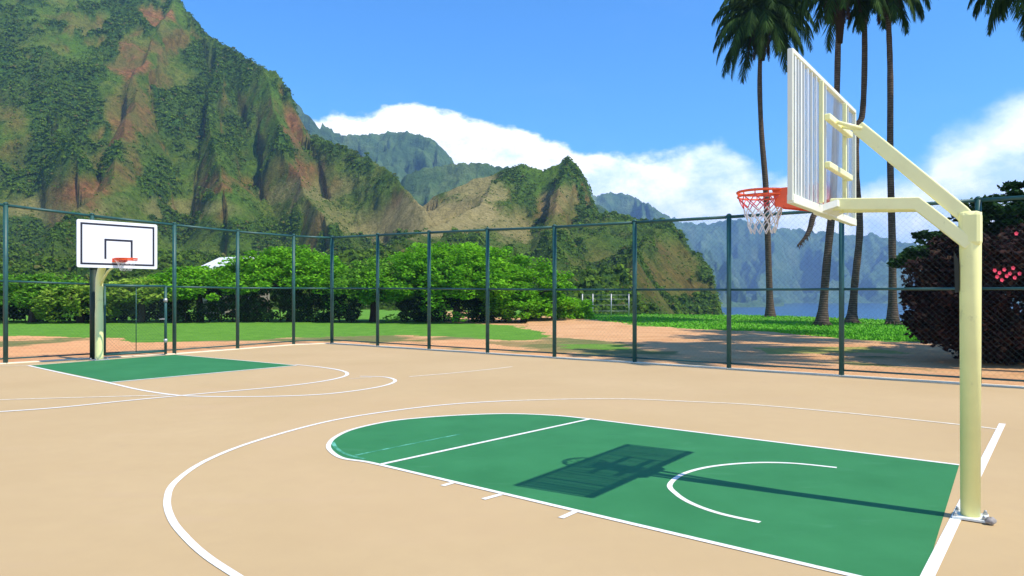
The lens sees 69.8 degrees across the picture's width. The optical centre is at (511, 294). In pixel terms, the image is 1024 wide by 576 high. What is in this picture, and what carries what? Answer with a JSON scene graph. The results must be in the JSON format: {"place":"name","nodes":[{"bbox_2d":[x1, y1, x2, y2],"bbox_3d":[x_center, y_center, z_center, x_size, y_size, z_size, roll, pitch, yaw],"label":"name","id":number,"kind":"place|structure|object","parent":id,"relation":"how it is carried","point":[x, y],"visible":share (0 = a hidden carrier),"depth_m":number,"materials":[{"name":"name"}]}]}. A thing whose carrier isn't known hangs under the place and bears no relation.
{"place":"outdoors","nodes":[
{"label":"outdoors","id":0,"kind":"place"},
{"bbox_2d":[0,0,718,314],"bbox_3d":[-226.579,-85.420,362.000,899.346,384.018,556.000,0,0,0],"label":"hills","id":1,"kind":"structure","parent":0,"point":[401,209],"depth_m":362.70,"materials":[{"name":"green plant"}]},
{"bbox_2d":[0,0,724,314],"bbox_3d":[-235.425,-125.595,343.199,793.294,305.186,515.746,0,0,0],"label":"shrubs","id":2,"kind":"object","parent":1,"relation":"on","point":[22,251],"visible":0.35,"depth_m":337.57,"materials":[{"name":"green plant"}]},
{"bbox_2d":[294,102,453,182],"bbox_3d":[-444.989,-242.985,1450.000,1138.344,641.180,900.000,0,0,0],"label":"mountain green","id":3,"kind":"structure","parent":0,"point":[401,155],"depth_m":1572.09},
{"bbox_2d":[401,162,605,212],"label":"mountain plateau","id":4,"kind":"structure","parent":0,"point":[423,186],"depth_m":956.11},
{"bbox_2d":[0,309,1023,385],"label":"ground","id":5,"kind":"structure","parent":0,"point":[750,341],"depth_m":30.87,"materials":[{"name":"soil"}]},
{"bbox_2d":[0,271,88,321],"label":"broad tree","id":6,"kind":"object","parent":5,"relation":"on","point":[18,288],"visible":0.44,"depth_m":50.32,"materials":[{"name":"green plant"}]},
{"bbox_2d":[19,282,150,322],"bbox_3d":[-30.199,0.584,50.935,8.769,3.004,5.720,0,0,0],"label":"broad tree","id":7,"kind":"object","parent":5,"relation":"on","point":[45,305],"visible":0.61,"depth_m":49.63,"materials":[{"name":"green plant"}]},
{"bbox_2d":[0,292,171,321],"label":"hedge","id":8,"kind":"object","parent":5,"relation":"on","point":[15,309],"visible":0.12,"depth_m":54.16,"materials":[{"name":"green plant"}]},
{"bbox_2d":[87,276,184,321],"bbox_3d":[-26.006,0.401,51.986,6.579,3.353,5.973,0,0,0],"label":"broad tree","id":9,"kind":"object","parent":5,"relation":"on","point":[122,290],"visible":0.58,"depth_m":50.20,"materials":[{"name":"green plant"}]},
{"bbox_2d":[126,265,262,321],"bbox_3d":[-22.806,-0.059,53.641,10.320,4.273,8.538,0,0,0],"label":"broad tree","id":10,"kind":"object","parent":5,"relation":"on","point":[164,278],"visible":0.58,"depth_m":51.28,"materials":[{"name":"green plant"}]},
{"bbox_2d":[202,257,269,314],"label":"house","id":11,"kind":"structure","parent":5,"relation":"on","point":[216,261],"depth_m":75.60,"materials":[{"name":"white metal"}]},
{"bbox_2d":[160,279,360,322],"bbox_3d":[-17.850,0.441,52.564,14.387,3.224,3.055,0,0,0],"label":"hedge","id":12,"kind":"object","parent":5,"relation":"on","point":[258,306],"visible":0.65,"depth_m":51.95,"materials":[{"name":"green plant"}]},
{"bbox_2d":[210,244,355,320],"bbox_3d":[-17.029,-0.807,53.941,12.886,5.760,8.923,0,0,0],"label":"broad tree","id":13,"kind":"object","parent":5,"relation":"on","point":[284,259],"visible":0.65,"depth_m":52.08,"materials":[{"name":"green plant"}]},
{"bbox_2d":[306,256,447,321],"bbox_3d":[-10.025,-0.330,53.222,10.699,4.808,7.639,0,0,0],"label":"broad tree","id":14,"kind":"object","parent":5,"relation":"on","point":[360,273],"visible":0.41,"depth_m":51.52,"materials":[{"name":"green plant"}]},
{"bbox_2d":[395,287,514,322],"bbox_3d":[-4.037,0.686,53.249,8.782,2.737,2.870,0,0,0],"label":"hedge","id":15,"kind":"object","parent":5,"relation":"on","point":[474,312],"visible":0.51,"depth_m":52.61,"materials":[{"name":"green plant"}]},
{"bbox_2d":[347,241,575,321],"bbox_3d":[-3.855,-0.928,53.062,17.401,5.989,10.306,0,0,0],"label":"broad tree","id":16,"kind":"object","parent":5,"relation":"on","point":[516,277],"visible":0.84,"depth_m":51.05,"materials":[{"name":"green plant"}]},
{"bbox_2d":[0,344,1023,575],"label":"court","id":17,"kind":"object","parent":5,"relation":"on","point":[83,487],"visible":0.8,"depth_m":8.62,"materials":[{"name":"beige concrete"}]},
{"bbox_2d":[89,267,97,358],"bbox_3d":[-12.616,0.560,22.166,0.260,2.820,0.254,0,0,0],"label":"fence post","id":18,"kind":"object","parent":17,"relation":"on","point":[93,271],"visible":0.43,"depth_m":22.06,"materials":[{"name":"black metal"}]},
{"bbox_2d":[76,219,156,360],"bbox_3d":[-11.437,-0.060,21.270,1.987,4.020,2.029,0,0,-12],"label":"basketball hoop","id":19,"kind":"object","parent":17,"relation":"on","point":[101,246],"visible":1,"depth_m":21.07,"materials":[{"name":"beige paint"}]},
{"bbox_2d":[31,355,292,381],"bbox_3d":[-9.792,1.947,20.082,6.146,0.001,4.868,0,0,38],"label":"painted key","id":20,"kind":"object","parent":17,"relation":"on","point":[115,370],"visible":1,"depth_m":19.83,"materials":[{"name":"green paint"}]},
{"bbox_2d":[0,343,330,363],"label":"kerb","id":21,"kind":"structure","parent":17,"relation":"on","point":[159,354],"depth_m":23.60,"materials":[{"name":"concrete"}]},
{"bbox_2d":[0,202,330,362],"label":"chain link fence","id":22,"kind":"object","parent":21,"relation":"on","point":[5,206],"visible":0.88,"depth_m":23.98,"materials":[{"name":"metal"}]},
{"bbox_2d":[104,285,167,355],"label":"metal gate","id":23,"kind":"structure","parent":22,"relation":"attached to","point":[164,287],"depth_m":22.95,"materials":[{"name":"metal"}]},
{"bbox_2d":[0,365,995,428],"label":"faded court lines","id":24,"kind":"object","parent":17,"relation":"on","point":[585,398],"visible":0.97,"depth_m":13.53,"materials":[{"name":"paint"}]},
{"bbox_2d":[0,354,1004,575],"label":"court lines","id":25,"kind":"object","parent":17,"relation":"on","point":[934,561],"visible":1,"depth_m":7.43,"materials":[{"name":"white paint"}]},
{"bbox_2d":[331,414,958,575],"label":"painted key","id":26,"kind":"object","parent":17,"relation":"on","point":[861,514],"visible":1,"depth_m":7.72,"materials":[{"name":"green paint"}]},
{"bbox_2d":[332,434,459,458],"bbox_3d":[-1.679,1.945,9.747,1.082,0.001,1.873,0,0,34],"label":"worn paint line","id":27,"kind":"object","parent":26,"relation":"on","point":[334,445],"visible":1,"depth_m":9.27,"materials":[{"name":"white paint"}]},
{"bbox_2d":[331,343,1023,387],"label":"kerb","id":28,"kind":"structure","parent":17,"relation":"on","point":[953,382],"depth_m":19.34,"materials":[{"name":"concrete"}]},
{"bbox_2d":[330,195,1023,383],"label":"chain link fence","id":29,"kind":"object","parent":28,"relation":"on","point":[977,201],"visible":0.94,"depth_m":20.73,"materials":[{"name":"metal"}]},
{"bbox_2d":[736,48,988,522],"bbox_3d":[3.128,-0.043,7.092,1.917,3.973,1.922,0,0,-6],"label":"basketball hoop","id":30,"kind":"object","parent":17,"relation":"on","point":[810,118],"visible":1,"depth_m":6.42,"materials":[{"name":"beige paint"}]},
{"bbox_2d":[478,284,582,321],"bbox_3d":[1.316,0.581,53.336,7.844,2.992,6.970,0,0,0],"label":"bush","id":31,"kind":"object","parent":5,"relation":"on","point":[544,302],"visible":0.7,"depth_m":51.64,"materials":[{"name":"green plant"}]},
{"bbox_2d":[520,299,594,318],"bbox_3d":[3.350,1.055,55.844,5.879,1.997,3.752,0,0,0],"label":"bush","id":32,"kind":"object","parent":5,"relation":"on","point":[585,310],"visible":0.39,"depth_m":54.89,"materials":[{"name":"green plant"}]},
{"bbox_2d":[582,294,628,314],"bbox_3d":[7.902,0.975,62.000,4.017,2.050,0.087,0,0,0],"label":"wire fence","id":33,"kind":"object","parent":5,"relation":"on","point":[611,302],"visible":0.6,"depth_m":61.96,"materials":[{"name":"metal"}]},
{"bbox_2d":[712,0,814,316],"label":"palm tree","id":34,"kind":"object","parent":5,"relation":"on","point":[751,26],"visible":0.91,"depth_m":58.33,"materials":[{"name":"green plant"}]},
{"bbox_2d":[791,0,891,325],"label":"palm tree","id":35,"kind":"object","parent":5,"relation":"on","point":[836,14],"visible":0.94,"depth_m":45.15,"materials":[{"name":"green plant"}]},
{"bbox_2d":[797,199,828,247],"bbox_3d":[18.556,-4.282,45.202,2.107,3.152,0.391,0,0,0],"label":"hanging frond","id":36,"kind":"object","parent":35,"relation":"hanging from","point":[811,225],"visible":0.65,"depth_m":45.10,"materials":[{"name":"brown plant"}]},
{"bbox_2d":[844,17,867,323],"bbox_3d":[23.157,-11.848,48.749,7.109,27.873,6.264,0,0,0],"label":"palm tree","id":37,"kind":"object","parent":5,"relation":"on","point":[853,306],"visible":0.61,"depth_m":48.18,"materials":[{"name":"brown plant"}]},
{"bbox_2d":[847,0,930,324],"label":"palm tree","id":38,"kind":"object","parent":5,"relation":"on","point":[896,10],"visible":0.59,"depth_m":46.34,"materials":[{"name":"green plant"}]},
{"bbox_2d":[886,180,1023,308],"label":"shade tree","id":39,"kind":"object","parent":5,"relation":"on","point":[1015,186],"visible":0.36,"depth_m":23.56,"materials":[{"name":"green plant"}]},
{"bbox_2d":[898,218,1023,364],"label":"flowering bush","id":40,"kind":"object","parent":5,"relation":"on","point":[946,254],"visible":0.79,"depth_m":20.26,"materials":[{"name":"red plant"}]},
{"bbox_2d":[967,0,1023,40],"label":"palm tree","id":41,"kind":"object","parent":5,"relation":"on","point":[999,8],"visible":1,"depth_m":43.59,"materials":[{"name":"green plant"}]},
{"bbox_2d":[181,0,1023,244],"label":"sky","id":42,"kind":"structure","parent":0,"point":[635,92],"materials":[{"name":"blue"}]},
{"bbox_2d":[589,190,783,306],"bbox_3d":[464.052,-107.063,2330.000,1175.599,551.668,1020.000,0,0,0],"label":"mountain peak","id":43,"kind":"structure","parent":0,"point":[626,204],"depth_m":2402.71,"materials":[{"name":"blue stone"}]},
{"bbox_2d":[496,313,918,341],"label":"grass","id":44,"kind":"structure","parent":0,"point":[885,334],"depth_m":44.82,"materials":[{"name":"green plant"}]},
{"bbox_2d":[672,217,1019,303],"bbox_3d":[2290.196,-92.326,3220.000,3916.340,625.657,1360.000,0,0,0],"label":"mountain range","id":45,"kind":"structure","parent":0,"point":[753,251],"depth_m":3331.24,"materials":[{"name":"blue stone"}]},
{"bbox_2d":[721,303,1023,319],"bbox_3d":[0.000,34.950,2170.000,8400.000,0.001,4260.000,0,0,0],"label":"sea","id":46,"kind":"structure","parent":0,"point":[864,309],"depth_m":1594.29,"materials":[{"name":"blue liquid"}]},
{"bbox_2d":[985,517,996,524],"bbox_3d":[4.047,1.918,6.216,0.087,0.077,0.073,0,0,0],"label":"stone","id":47,"kind":"object","parent":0,"point":[990,520],"visible":1,"depth_m":6.20,"materials":[{"name":"grey stone"}]}
]}

